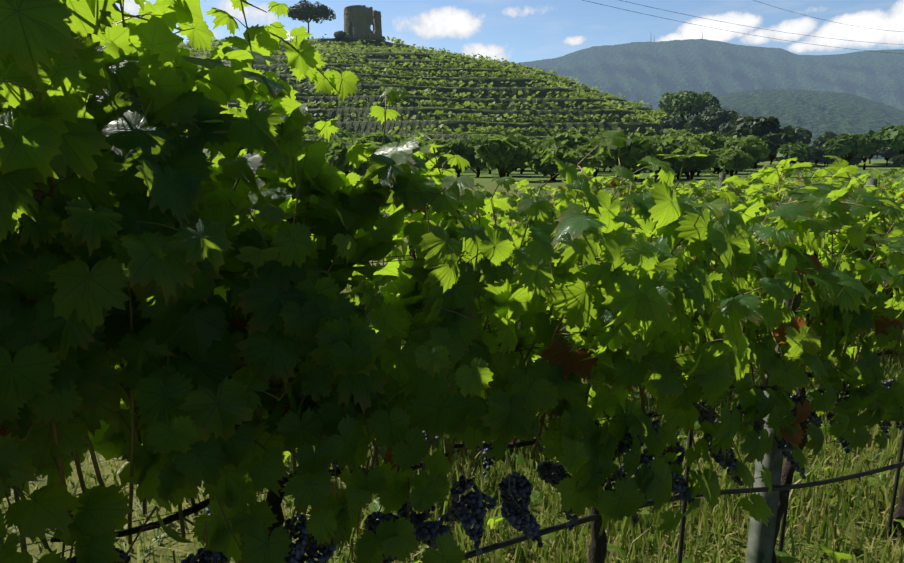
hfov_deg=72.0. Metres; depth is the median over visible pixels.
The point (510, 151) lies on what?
grove trees
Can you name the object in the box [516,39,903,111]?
mountain ridge
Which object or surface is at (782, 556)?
weed leaves
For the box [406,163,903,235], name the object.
vine shoots
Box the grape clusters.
[65,212,903,562]
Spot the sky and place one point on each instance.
(516, 31)
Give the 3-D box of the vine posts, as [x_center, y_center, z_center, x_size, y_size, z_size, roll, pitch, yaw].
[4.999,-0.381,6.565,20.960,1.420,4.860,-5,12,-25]
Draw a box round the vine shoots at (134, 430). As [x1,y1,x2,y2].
[0,0,903,562]
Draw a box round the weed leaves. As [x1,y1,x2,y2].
[310,325,903,562]
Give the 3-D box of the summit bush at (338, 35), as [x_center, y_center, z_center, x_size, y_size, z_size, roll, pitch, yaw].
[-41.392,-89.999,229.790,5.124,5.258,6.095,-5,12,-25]
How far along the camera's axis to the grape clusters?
1.55 m
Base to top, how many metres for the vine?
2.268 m
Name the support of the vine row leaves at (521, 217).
attached to the vine shoots at (622, 212)
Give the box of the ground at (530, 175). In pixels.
[0,159,903,562]
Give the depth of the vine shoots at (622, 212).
4.57 m
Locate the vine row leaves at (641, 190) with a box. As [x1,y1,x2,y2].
[373,162,903,261]
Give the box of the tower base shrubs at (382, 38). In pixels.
[343,33,385,40]
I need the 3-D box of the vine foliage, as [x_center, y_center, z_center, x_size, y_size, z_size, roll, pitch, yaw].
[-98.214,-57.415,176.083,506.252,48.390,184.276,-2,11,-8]
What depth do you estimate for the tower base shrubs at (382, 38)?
228.83 m
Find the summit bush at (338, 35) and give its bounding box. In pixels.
[333,30,346,40]
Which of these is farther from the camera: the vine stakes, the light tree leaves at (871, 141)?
the light tree leaves at (871, 141)
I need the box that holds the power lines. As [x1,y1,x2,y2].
[584,0,903,53]
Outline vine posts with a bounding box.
[355,173,877,562]
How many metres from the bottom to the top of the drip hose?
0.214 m
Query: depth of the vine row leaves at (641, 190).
8.01 m
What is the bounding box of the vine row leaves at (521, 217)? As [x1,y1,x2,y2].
[252,167,903,300]
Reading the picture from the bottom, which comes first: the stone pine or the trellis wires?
the trellis wires
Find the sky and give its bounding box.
[115,0,903,62]
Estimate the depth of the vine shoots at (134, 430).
1.43 m
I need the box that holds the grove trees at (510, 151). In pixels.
[219,129,770,180]
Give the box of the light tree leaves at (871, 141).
[658,90,903,164]
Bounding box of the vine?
[23,0,903,562]
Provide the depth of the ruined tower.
227.62 m
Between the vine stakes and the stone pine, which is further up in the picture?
the stone pine
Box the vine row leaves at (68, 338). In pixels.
[0,0,903,562]
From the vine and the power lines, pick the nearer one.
the vine
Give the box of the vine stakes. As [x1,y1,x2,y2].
[268,250,903,562]
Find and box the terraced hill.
[182,38,900,167]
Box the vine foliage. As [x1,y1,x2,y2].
[88,34,814,161]
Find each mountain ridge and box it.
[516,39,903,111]
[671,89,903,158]
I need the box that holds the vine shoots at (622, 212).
[360,168,903,288]
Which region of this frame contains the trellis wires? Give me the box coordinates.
[17,221,898,546]
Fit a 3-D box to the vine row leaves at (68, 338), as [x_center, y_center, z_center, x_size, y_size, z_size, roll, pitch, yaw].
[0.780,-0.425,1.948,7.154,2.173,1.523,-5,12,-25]
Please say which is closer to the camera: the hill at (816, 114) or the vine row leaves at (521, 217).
the vine row leaves at (521, 217)
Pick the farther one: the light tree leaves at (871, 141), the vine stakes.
the light tree leaves at (871, 141)
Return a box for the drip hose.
[376,227,903,559]
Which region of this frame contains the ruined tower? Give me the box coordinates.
[344,5,381,40]
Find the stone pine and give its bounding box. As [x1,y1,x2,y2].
[287,0,335,38]
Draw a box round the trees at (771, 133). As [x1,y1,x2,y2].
[659,100,903,169]

